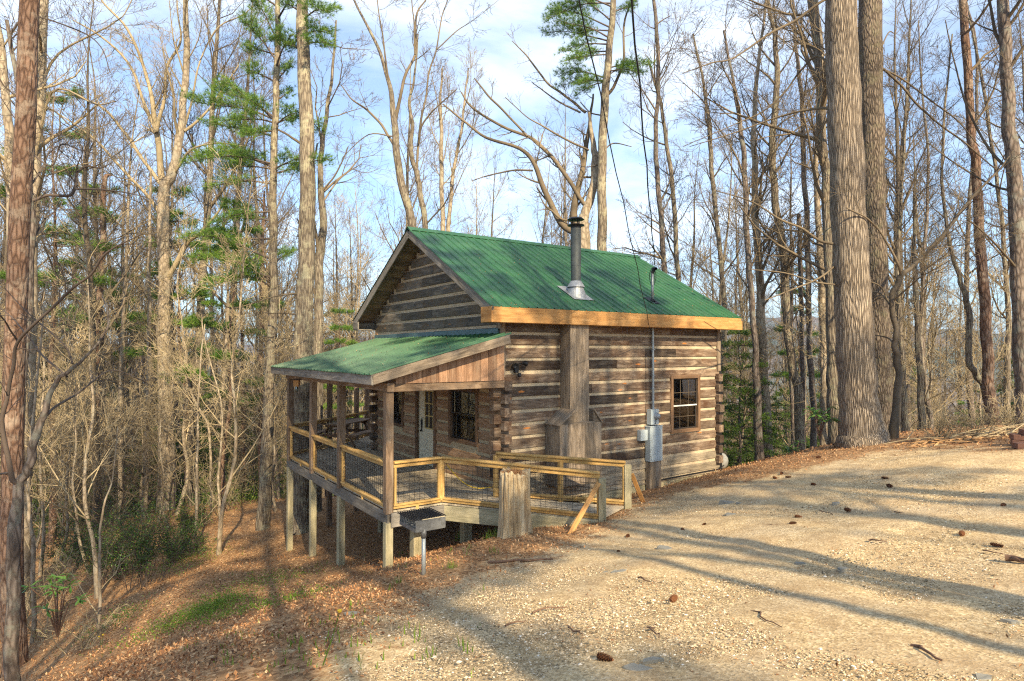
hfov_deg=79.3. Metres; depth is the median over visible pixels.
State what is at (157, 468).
sapling
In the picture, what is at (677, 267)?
bare tree
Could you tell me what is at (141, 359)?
bare tree
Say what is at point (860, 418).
bare tree
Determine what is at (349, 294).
bare tree
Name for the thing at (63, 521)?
sapling
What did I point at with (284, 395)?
bare tree
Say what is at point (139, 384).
sapling
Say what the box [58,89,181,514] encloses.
bare tree
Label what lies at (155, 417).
sapling
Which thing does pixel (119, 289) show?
bare tree
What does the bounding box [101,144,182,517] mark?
bare tree
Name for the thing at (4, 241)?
bare tree
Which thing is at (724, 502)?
slate stone
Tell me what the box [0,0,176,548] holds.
bare tree
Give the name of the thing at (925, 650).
stick
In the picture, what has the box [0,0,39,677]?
pine tree
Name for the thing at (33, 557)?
sapling
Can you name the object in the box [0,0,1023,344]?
sky
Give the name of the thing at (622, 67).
white pine
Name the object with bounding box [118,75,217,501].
bare tree
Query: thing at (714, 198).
bare tree
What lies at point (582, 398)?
log cabin
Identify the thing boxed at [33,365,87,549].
sapling
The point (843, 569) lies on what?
slate stone
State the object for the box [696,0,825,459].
bare tree
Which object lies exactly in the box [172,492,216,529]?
holly bush
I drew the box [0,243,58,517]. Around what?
bare tree
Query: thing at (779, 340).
bare tree
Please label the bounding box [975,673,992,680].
slate stone
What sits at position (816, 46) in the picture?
bare tree
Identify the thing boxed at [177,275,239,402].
bare tree
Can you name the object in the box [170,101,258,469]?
bare tree
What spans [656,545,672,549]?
slate stone
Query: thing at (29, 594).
budding shrub
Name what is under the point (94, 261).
bare tree
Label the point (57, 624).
rhododendron
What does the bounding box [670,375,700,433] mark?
window
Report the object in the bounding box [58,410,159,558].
sapling
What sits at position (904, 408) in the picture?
bare tree
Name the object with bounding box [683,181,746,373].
bare tree
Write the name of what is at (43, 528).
sapling
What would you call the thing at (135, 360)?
bare tree
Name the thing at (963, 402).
white pine
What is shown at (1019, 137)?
bare tree
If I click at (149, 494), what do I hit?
hemlock
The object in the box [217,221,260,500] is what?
bare tree
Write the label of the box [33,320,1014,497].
pine foliage
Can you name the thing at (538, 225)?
bare tree
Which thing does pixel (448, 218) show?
bare tree
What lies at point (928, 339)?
sapling
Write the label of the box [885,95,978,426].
bare tree
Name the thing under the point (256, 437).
sapling
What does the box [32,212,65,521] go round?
bare tree
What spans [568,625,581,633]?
stick
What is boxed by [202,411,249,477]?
sapling
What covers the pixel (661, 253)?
bare tree
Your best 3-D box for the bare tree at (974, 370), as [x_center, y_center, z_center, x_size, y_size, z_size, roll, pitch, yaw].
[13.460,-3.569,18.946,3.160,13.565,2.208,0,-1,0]
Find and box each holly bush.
[38,509,118,572]
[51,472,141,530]
[66,505,158,586]
[73,493,211,593]
[157,517,223,563]
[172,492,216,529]
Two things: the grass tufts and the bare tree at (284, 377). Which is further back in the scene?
the bare tree at (284, 377)
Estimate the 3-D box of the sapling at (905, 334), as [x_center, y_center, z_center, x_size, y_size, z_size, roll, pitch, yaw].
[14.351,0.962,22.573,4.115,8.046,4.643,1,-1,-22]
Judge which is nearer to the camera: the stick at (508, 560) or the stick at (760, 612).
the stick at (760, 612)
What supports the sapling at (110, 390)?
on the ground at (848, 617)
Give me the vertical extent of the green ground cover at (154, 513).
5.039 m
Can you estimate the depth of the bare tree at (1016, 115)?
30.11 m
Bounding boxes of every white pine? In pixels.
[0,61,122,542]
[58,171,153,358]
[118,183,244,505]
[156,333,211,434]
[174,0,313,530]
[174,189,285,510]
[208,0,344,535]
[323,306,363,439]
[323,312,333,497]
[537,0,655,250]
[727,331,747,432]
[769,257,819,398]
[954,400,976,424]
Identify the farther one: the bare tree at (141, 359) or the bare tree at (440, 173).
the bare tree at (141, 359)
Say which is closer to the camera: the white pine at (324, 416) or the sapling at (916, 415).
the sapling at (916, 415)
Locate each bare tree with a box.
[0,0,115,609]
[0,0,171,595]
[0,0,175,412]
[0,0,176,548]
[0,21,50,323]
[0,39,57,331]
[0,57,90,360]
[0,74,135,522]
[0,101,75,477]
[0,112,47,325]
[0,180,166,680]
[0,220,40,313]
[0,233,51,396]
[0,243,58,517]
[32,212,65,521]
[37,149,95,460]
[37,209,81,393]
[40,0,155,522]
[41,38,212,519]
[42,174,138,514]
[47,159,129,355]
[47,223,132,439]
[50,0,269,512]
[54,256,127,531]
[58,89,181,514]
[61,208,142,376]
[66,99,173,518]
[68,153,174,517]
[77,148,182,517]
[93,0,286,505]
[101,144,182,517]
[106,258,141,406]
[107,221,176,511]
[111,223,175,507]
[114,151,194,511]
[114,221,147,515]
[118,71,215,392]
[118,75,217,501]
[125,232,210,470]
[146,201,240,416]
[153,2,299,491]
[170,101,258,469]
[173,253,214,368]
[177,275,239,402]
[182,305,245,486]
[183,110,295,487]
[188,359,219,503]
[196,202,280,410]
[208,265,252,380]
[212,22,339,498]
[213,33,326,499]
[214,171,296,474]
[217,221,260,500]
[218,197,294,373]
[223,174,286,500]
[239,248,297,429]
[245,123,360,385]
[275,261,295,498]
[276,244,295,495]
[276,304,294,433]
[278,256,340,497]
[281,1,394,511]
[292,162,394,433]
[313,223,353,413]
[314,183,372,495]
[323,185,386,442]
[323,194,400,438]
[323,241,377,410]
[323,262,368,414]
[325,258,374,441]
[331,0,438,226]
[343,31,475,307]
[354,255,387,422]
[354,271,373,422]
[355,201,438,339]
[389,40,491,255]
[392,46,470,249]
[408,0,496,228]
[446,148,516,237]
[459,144,526,240]
[520,194,570,245]
[525,142,581,244]
[538,88,596,249]
[544,154,586,246]
[594,224,658,265]
[596,0,710,273]
[619,38,721,281]
[642,0,891,447]
[653,99,794,361]
[655,6,753,468]
[655,137,749,354]
[667,0,924,443]
[674,0,787,461]
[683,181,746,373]
[685,270,748,412]
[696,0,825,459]
[698,152,797,461]
[705,191,777,461]
[709,0,826,450]
[719,232,784,426]
[728,0,826,448]
[747,80,821,448]
[764,253,818,444]
[766,77,898,290]
[766,300,810,444]
[775,53,886,445]
[778,322,820,436]
[790,75,918,290]
[796,213,805,441]
[804,240,820,392]
[810,0,970,431]
[828,150,1023,438]
[857,0,996,427]
[883,0,962,382]
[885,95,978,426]
[887,0,968,428]
[887,6,997,402]
[887,31,960,432]
[887,93,988,429]
[887,176,963,431]
[888,243,930,393]
[904,261,980,423]
[905,214,1004,423]
[910,300,957,418]
[918,2,1023,425]
[919,0,1023,424]
[936,0,1023,318]
[945,254,1013,421]
[948,2,1023,419]
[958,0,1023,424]
[971,5,1023,238]
[986,0,1023,227]
[995,162,1023,366]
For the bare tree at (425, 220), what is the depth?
25.09 m
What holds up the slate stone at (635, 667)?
on the ground at (848, 617)
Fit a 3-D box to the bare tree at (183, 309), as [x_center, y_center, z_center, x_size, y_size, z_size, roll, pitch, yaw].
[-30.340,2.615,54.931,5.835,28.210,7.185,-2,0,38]
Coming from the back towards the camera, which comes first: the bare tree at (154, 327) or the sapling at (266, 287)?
the bare tree at (154, 327)
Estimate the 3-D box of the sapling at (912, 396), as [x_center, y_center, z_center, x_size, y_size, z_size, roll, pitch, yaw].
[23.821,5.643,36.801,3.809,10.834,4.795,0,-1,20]
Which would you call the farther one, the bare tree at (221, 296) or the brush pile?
the bare tree at (221, 296)
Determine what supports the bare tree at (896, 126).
on the ground at (848, 617)
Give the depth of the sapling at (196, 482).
18.94 m
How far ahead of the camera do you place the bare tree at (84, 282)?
58.43 m
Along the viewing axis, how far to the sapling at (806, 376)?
32.36 m
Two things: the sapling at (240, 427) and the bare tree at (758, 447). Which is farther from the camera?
the sapling at (240, 427)
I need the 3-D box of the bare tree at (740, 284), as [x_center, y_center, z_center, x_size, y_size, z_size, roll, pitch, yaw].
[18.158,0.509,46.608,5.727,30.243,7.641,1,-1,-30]
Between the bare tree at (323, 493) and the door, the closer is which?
the door
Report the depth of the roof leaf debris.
14.88 m
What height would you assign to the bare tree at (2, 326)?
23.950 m
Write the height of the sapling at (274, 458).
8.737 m
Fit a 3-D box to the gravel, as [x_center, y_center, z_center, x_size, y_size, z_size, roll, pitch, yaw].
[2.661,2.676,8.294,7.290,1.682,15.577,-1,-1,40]
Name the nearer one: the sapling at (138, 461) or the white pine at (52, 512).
the white pine at (52, 512)
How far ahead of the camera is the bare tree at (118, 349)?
57.26 m
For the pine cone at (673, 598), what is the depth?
5.65 m
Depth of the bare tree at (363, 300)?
56.62 m
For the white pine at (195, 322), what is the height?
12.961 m
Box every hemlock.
[0,375,74,536]
[114,428,184,516]
[155,417,232,506]
[196,417,248,502]
[201,391,276,500]
[228,421,257,500]
[277,438,286,498]
[721,328,780,465]
[722,382,775,469]
[727,401,751,467]
[733,394,787,462]
[772,388,819,454]
[792,402,819,450]
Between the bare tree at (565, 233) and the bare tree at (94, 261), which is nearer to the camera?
the bare tree at (565, 233)
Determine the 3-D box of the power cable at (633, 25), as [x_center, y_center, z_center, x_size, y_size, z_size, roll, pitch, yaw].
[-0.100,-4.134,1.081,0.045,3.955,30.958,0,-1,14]
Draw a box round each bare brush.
[184,450,253,510]
[198,454,258,500]
[915,401,975,439]
[945,401,1012,436]
[980,387,1023,436]
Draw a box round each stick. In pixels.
[487,558,552,563]
[504,620,525,626]
[532,606,566,613]
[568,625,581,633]
[646,626,659,637]
[750,610,781,626]
[910,644,941,660]
[1005,554,1023,562]
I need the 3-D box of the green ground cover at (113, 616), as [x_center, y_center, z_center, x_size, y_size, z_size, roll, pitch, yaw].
[-7.715,5.467,12.025,2.221,1.164,2.076,0,-1,21]
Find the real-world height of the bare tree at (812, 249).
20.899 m
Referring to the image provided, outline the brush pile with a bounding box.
[883,422,1023,445]
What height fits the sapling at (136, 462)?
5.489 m
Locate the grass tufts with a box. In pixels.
[184,528,498,676]
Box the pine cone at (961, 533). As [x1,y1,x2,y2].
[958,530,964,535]
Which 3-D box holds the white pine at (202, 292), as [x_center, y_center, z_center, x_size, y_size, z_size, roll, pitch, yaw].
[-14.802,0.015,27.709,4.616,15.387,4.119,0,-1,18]
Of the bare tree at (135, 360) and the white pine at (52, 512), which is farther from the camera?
the bare tree at (135, 360)
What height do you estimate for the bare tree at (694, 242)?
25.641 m
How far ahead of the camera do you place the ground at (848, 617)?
7.20 m
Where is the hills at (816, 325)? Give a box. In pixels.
[721,316,1014,415]
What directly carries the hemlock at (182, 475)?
on the ground at (848, 617)
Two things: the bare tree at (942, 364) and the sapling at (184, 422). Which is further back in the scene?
the bare tree at (942, 364)
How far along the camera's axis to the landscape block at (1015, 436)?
11.46 m
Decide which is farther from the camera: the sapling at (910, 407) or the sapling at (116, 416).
the sapling at (116, 416)
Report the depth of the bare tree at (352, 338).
52.84 m
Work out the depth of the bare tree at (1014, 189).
15.50 m
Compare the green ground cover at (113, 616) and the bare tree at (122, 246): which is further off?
the bare tree at (122, 246)
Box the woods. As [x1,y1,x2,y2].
[0,253,1013,517]
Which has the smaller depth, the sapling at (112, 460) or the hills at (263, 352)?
the sapling at (112, 460)
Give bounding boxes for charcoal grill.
[397,507,445,574]
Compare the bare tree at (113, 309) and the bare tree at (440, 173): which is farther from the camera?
the bare tree at (113, 309)
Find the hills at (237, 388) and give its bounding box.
[37,346,731,437]
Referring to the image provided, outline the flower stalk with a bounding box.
[322,609,341,665]
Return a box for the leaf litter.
[0,424,1017,680]
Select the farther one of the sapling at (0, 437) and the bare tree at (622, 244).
the bare tree at (622, 244)
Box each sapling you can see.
[0,202,166,599]
[0,254,129,574]
[0,283,92,643]
[0,338,60,493]
[0,353,57,488]
[0,466,48,521]
[31,302,118,572]
[32,293,128,560]
[33,364,116,538]
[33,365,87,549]
[36,288,125,539]
[37,253,157,536]
[46,407,116,525]
[49,400,90,526]
[53,374,132,638]
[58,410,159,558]
[75,404,128,497]
[77,301,248,522]
[84,392,174,538]
[86,340,134,470]
[88,373,155,518]
[101,310,200,501]
[102,430,139,512]
[107,378,135,498]
[108,312,198,526]
[111,419,154,504]
[113,430,157,488]
[127,180,261,514]
[127,370,181,489]
[139,145,349,555]
[148,421,199,499]
[154,337,238,511]
[162,324,244,547]
[168,277,256,518]
[178,353,219,478]
[195,359,284,504]
[200,224,312,504]
[200,326,257,468]
[200,382,255,464]
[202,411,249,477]
[212,365,255,484]
[219,283,336,511]
[230,309,362,451]
[230,396,285,499]
[234,367,286,499]
[245,400,286,496]
[250,353,353,446]
[692,271,747,454]
[709,222,826,465]
[729,347,794,457]
[771,301,818,453]
[776,161,925,380]
[888,267,995,433]
[890,182,993,429]
[890,189,1013,424]
[906,358,926,431]
[907,242,1014,424]
[908,343,948,429]
[908,380,965,429]
[908,397,926,427]
[909,376,960,430]
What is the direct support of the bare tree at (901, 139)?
on the ground at (848, 617)
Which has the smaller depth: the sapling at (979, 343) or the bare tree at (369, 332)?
the sapling at (979, 343)
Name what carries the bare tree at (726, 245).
on the ground at (848, 617)
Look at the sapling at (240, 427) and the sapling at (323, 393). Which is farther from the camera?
the sapling at (240, 427)
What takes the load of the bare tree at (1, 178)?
on the ground at (848, 617)
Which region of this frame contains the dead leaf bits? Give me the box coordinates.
[272,448,1023,680]
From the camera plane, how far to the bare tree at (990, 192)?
25.77 m
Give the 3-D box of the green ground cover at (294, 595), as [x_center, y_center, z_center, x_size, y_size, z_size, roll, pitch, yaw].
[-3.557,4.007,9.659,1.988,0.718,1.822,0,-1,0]
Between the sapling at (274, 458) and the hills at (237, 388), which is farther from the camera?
the hills at (237, 388)
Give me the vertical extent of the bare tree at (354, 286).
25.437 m
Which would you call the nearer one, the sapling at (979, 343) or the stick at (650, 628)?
the stick at (650, 628)
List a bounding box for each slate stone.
[343,611,359,615]
[611,569,626,572]
[623,663,652,670]
[642,656,663,664]
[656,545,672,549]
[718,500,734,504]
[794,561,805,564]
[837,566,847,572]
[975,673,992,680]
[1000,618,1021,624]
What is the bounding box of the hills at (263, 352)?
[60,336,374,359]
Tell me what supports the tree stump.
on the ground at (848, 617)
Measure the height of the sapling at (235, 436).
11.919 m
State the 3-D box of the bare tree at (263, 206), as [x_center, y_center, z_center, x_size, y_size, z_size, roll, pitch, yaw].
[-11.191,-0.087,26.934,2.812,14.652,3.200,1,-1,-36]
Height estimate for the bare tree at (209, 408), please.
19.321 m
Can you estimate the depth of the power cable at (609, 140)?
7.21 m
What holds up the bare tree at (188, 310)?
on the ground at (848, 617)
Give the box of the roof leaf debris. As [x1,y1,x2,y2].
[284,231,734,366]
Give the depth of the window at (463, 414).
14.51 m
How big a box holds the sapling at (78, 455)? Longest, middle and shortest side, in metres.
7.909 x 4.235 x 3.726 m
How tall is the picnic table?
0.770 m
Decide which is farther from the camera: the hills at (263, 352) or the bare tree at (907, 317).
the hills at (263, 352)
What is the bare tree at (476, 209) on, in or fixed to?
on the ground at (848, 617)
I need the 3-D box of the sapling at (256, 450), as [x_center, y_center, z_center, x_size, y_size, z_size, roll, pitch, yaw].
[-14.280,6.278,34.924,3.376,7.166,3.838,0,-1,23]
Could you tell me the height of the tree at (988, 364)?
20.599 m
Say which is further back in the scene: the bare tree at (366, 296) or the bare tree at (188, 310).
the bare tree at (188, 310)
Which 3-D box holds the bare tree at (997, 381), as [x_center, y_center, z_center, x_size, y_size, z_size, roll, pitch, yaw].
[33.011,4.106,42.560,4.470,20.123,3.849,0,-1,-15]
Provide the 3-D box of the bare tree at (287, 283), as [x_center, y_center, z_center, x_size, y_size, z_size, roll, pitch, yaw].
[-13.741,-4.358,35.718,7.852,28.551,7.258,-4,-3,31]
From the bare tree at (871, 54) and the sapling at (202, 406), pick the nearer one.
the bare tree at (871, 54)
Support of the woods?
on the ground at (848, 617)
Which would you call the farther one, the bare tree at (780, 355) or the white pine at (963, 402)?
the bare tree at (780, 355)
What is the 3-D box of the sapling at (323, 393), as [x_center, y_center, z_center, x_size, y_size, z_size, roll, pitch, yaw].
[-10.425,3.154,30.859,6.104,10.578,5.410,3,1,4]
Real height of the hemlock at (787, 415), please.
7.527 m
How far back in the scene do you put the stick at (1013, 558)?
6.08 m
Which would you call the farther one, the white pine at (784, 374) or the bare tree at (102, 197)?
the white pine at (784, 374)
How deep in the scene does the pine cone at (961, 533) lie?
7.17 m
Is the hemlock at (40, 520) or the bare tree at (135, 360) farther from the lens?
the bare tree at (135, 360)
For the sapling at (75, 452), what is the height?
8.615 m
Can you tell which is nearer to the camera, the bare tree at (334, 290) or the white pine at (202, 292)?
the white pine at (202, 292)
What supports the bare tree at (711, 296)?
on the ground at (848, 617)
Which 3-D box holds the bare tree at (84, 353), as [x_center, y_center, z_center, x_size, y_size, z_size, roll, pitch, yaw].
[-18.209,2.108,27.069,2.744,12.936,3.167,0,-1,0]
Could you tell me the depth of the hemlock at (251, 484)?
42.66 m
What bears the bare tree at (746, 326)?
on the ground at (848, 617)
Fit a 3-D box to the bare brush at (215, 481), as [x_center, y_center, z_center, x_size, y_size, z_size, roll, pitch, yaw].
[-11.315,5.454,24.182,2.929,2.373,3.203,0,-1,0]
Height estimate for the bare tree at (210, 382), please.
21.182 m
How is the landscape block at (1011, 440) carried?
on the ground at (848, 617)
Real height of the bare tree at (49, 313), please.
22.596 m
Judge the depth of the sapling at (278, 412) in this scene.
27.99 m
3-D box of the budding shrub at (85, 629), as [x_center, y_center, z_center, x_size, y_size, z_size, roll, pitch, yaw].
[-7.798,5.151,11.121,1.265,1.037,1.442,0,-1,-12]
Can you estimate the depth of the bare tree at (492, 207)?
46.13 m
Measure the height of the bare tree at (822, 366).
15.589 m
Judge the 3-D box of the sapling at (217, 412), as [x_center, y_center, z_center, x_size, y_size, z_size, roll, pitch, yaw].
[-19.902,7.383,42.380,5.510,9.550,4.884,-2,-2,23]
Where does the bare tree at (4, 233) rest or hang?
on the ground at (848, 617)
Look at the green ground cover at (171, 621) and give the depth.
10.09 m
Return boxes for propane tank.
[722,453,727,468]
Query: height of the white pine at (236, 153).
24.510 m
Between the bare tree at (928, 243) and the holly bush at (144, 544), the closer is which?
the holly bush at (144, 544)
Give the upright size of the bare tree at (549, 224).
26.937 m
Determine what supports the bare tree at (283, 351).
on the ground at (848, 617)
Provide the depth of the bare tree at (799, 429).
21.94 m
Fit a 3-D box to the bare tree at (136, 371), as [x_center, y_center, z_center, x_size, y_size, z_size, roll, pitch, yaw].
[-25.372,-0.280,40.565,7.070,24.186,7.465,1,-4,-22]
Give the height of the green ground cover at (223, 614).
0.835 m
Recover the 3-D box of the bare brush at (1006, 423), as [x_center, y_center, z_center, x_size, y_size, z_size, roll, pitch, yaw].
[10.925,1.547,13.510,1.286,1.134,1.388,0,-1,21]
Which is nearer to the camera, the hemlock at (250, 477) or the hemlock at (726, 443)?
the hemlock at (726, 443)
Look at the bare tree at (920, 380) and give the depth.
19.93 m
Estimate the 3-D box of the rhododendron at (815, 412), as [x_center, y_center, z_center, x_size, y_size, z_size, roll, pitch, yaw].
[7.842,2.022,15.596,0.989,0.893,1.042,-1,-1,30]
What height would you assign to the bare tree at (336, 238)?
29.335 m
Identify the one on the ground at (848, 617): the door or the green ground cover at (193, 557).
the green ground cover at (193, 557)
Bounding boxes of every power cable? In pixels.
[578,0,650,331]
[631,0,655,267]
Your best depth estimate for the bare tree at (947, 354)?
50.08 m
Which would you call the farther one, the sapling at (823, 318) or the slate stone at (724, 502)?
the sapling at (823, 318)
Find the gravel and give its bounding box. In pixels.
[277,445,1023,680]
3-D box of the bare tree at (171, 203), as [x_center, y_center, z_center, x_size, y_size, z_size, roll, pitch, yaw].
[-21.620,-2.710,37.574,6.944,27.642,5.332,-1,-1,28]
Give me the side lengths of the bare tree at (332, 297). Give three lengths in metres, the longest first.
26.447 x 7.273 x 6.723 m
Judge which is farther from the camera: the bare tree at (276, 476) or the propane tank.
the bare tree at (276, 476)
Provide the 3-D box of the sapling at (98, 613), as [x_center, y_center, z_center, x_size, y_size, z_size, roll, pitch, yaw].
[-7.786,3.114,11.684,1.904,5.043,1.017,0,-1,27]
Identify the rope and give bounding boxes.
[446,463,492,488]
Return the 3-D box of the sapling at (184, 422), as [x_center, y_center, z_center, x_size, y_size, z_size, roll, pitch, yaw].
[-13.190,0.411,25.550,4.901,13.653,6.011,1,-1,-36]
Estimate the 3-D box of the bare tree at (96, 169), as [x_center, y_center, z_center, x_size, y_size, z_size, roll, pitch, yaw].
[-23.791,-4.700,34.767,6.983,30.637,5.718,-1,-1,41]
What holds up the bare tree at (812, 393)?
on the ground at (848, 617)
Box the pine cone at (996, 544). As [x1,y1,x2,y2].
[990,542,1003,547]
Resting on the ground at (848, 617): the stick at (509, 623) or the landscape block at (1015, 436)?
the stick at (509, 623)
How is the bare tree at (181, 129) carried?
on the ground at (848, 617)
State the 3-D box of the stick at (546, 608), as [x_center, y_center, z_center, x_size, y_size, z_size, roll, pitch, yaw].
[0.336,2.405,5.558,0.351,0.026,0.051,0,-1,-22]
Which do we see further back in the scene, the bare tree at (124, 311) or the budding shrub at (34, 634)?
the bare tree at (124, 311)
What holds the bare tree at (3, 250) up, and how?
on the ground at (848, 617)
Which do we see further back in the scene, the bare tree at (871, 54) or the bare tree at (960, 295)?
the bare tree at (960, 295)
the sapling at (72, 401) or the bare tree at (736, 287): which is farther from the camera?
the bare tree at (736, 287)
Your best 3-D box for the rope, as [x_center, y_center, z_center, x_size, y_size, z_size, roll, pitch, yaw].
[-0.846,2.703,12.502,1.112,0.620,0.018,1,-1,-29]
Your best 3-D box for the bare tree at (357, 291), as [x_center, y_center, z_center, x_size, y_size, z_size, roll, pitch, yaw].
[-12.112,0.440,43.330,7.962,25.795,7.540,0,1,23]
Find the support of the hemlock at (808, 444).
on the ground at (848, 617)
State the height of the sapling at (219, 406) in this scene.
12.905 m
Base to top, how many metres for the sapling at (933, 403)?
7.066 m
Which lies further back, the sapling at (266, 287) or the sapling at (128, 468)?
the sapling at (128, 468)
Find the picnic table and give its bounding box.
[317,418,374,448]
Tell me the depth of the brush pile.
13.30 m
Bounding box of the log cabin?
[270,216,742,568]
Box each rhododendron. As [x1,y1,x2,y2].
[21,573,91,636]
[781,440,804,453]
[801,404,840,438]
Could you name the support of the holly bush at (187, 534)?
on the ground at (848, 617)
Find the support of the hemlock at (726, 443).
on the ground at (848, 617)
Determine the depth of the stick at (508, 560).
8.63 m
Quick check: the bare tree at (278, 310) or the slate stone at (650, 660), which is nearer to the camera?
the slate stone at (650, 660)
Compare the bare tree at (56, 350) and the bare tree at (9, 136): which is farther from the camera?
the bare tree at (56, 350)
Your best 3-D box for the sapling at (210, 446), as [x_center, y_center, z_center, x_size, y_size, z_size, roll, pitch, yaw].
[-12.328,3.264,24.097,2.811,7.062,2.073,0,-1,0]
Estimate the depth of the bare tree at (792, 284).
31.06 m
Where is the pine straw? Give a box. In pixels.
[27,429,1013,680]
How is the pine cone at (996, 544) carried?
on the ground at (848, 617)
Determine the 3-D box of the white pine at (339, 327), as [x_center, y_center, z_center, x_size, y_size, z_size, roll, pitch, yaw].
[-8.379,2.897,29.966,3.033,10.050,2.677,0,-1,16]
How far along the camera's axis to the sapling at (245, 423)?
24.86 m
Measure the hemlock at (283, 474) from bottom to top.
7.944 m
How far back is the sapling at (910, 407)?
32.56 m
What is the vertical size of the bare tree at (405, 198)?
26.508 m
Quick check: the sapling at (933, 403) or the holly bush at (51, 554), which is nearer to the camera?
the holly bush at (51, 554)
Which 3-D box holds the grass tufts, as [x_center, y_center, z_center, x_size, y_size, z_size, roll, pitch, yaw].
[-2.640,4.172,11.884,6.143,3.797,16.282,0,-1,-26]
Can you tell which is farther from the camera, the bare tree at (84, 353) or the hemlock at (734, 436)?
the hemlock at (734, 436)
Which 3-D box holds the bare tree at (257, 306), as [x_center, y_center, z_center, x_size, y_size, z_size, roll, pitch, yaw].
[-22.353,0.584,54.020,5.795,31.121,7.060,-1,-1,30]
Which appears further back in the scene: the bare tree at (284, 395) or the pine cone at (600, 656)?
the bare tree at (284, 395)
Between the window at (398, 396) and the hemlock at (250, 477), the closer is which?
the window at (398, 396)
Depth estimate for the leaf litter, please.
9.34 m
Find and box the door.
[415,390,436,468]
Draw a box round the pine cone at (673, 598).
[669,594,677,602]
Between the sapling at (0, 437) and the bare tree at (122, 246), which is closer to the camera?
the sapling at (0, 437)
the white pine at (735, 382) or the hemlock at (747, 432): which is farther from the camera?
the white pine at (735, 382)
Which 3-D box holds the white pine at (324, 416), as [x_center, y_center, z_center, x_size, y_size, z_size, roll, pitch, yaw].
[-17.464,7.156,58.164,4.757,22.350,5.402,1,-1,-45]
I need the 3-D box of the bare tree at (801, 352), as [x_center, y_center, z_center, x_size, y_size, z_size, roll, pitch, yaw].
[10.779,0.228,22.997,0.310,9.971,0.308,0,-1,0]
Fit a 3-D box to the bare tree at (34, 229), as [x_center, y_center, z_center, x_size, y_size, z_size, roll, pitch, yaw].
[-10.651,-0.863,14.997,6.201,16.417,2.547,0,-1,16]
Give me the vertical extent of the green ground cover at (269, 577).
0.651 m
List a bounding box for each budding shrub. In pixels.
[24,537,92,615]
[24,564,43,618]
[25,587,72,648]
[36,603,129,655]
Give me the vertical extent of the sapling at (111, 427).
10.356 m
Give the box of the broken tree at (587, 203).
[417,25,611,248]
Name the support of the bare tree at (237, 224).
on the ground at (848, 617)
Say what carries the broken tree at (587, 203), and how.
on the ground at (848, 617)
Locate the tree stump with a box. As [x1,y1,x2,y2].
[497,466,538,538]
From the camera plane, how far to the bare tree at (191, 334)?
51.17 m
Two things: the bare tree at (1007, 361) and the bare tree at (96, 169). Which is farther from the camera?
the bare tree at (96, 169)
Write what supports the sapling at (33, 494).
on the ground at (848, 617)
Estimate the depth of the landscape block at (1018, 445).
11.06 m
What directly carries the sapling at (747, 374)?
on the ground at (848, 617)
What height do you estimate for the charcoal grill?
1.025 m
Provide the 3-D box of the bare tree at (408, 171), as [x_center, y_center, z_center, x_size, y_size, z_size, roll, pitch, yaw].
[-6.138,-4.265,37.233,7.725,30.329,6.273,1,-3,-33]
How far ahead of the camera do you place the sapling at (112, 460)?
38.28 m
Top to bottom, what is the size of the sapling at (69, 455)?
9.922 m
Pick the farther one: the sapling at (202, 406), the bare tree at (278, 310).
the bare tree at (278, 310)
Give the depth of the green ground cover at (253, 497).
25.09 m
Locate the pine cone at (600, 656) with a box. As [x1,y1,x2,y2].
[596,652,613,660]
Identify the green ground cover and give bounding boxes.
[36,496,180,586]
[37,472,249,558]
[42,587,182,659]
[73,590,254,666]
[131,536,257,573]
[145,582,304,642]
[149,579,262,625]
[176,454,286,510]
[204,560,351,602]
[238,581,341,615]
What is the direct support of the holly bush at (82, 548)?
on the ground at (848, 617)
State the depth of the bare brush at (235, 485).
27.14 m
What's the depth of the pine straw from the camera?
6.95 m
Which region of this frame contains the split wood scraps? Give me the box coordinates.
[879,436,1004,447]
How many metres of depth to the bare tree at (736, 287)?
47.82 m
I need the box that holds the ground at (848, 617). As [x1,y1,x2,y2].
[0,409,1023,680]
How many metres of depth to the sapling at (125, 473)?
33.72 m
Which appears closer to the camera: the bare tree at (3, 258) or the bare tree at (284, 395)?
the bare tree at (3, 258)
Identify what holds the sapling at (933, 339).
on the ground at (848, 617)
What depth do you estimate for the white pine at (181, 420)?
49.04 m
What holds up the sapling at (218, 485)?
on the ground at (848, 617)
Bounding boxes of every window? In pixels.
[385,380,403,427]
[448,389,478,446]
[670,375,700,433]
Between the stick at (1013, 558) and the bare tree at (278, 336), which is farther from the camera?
the bare tree at (278, 336)
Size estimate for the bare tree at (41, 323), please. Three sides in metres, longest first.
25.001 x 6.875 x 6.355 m
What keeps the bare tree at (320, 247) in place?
on the ground at (848, 617)
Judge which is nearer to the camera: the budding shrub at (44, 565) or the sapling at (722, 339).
the budding shrub at (44, 565)
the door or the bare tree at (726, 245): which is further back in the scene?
the bare tree at (726, 245)
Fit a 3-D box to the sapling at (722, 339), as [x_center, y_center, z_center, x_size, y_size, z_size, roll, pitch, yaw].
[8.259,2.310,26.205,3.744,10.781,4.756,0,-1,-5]
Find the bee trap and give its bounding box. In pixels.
[292,379,300,391]
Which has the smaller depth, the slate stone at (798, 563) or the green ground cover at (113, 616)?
the slate stone at (798, 563)
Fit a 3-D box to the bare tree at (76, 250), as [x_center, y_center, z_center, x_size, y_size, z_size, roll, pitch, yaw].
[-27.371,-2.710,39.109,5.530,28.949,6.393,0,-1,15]
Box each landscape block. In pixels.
[1009,433,1023,440]
[1010,439,1023,444]
[1012,442,1023,448]
[1018,428,1023,434]

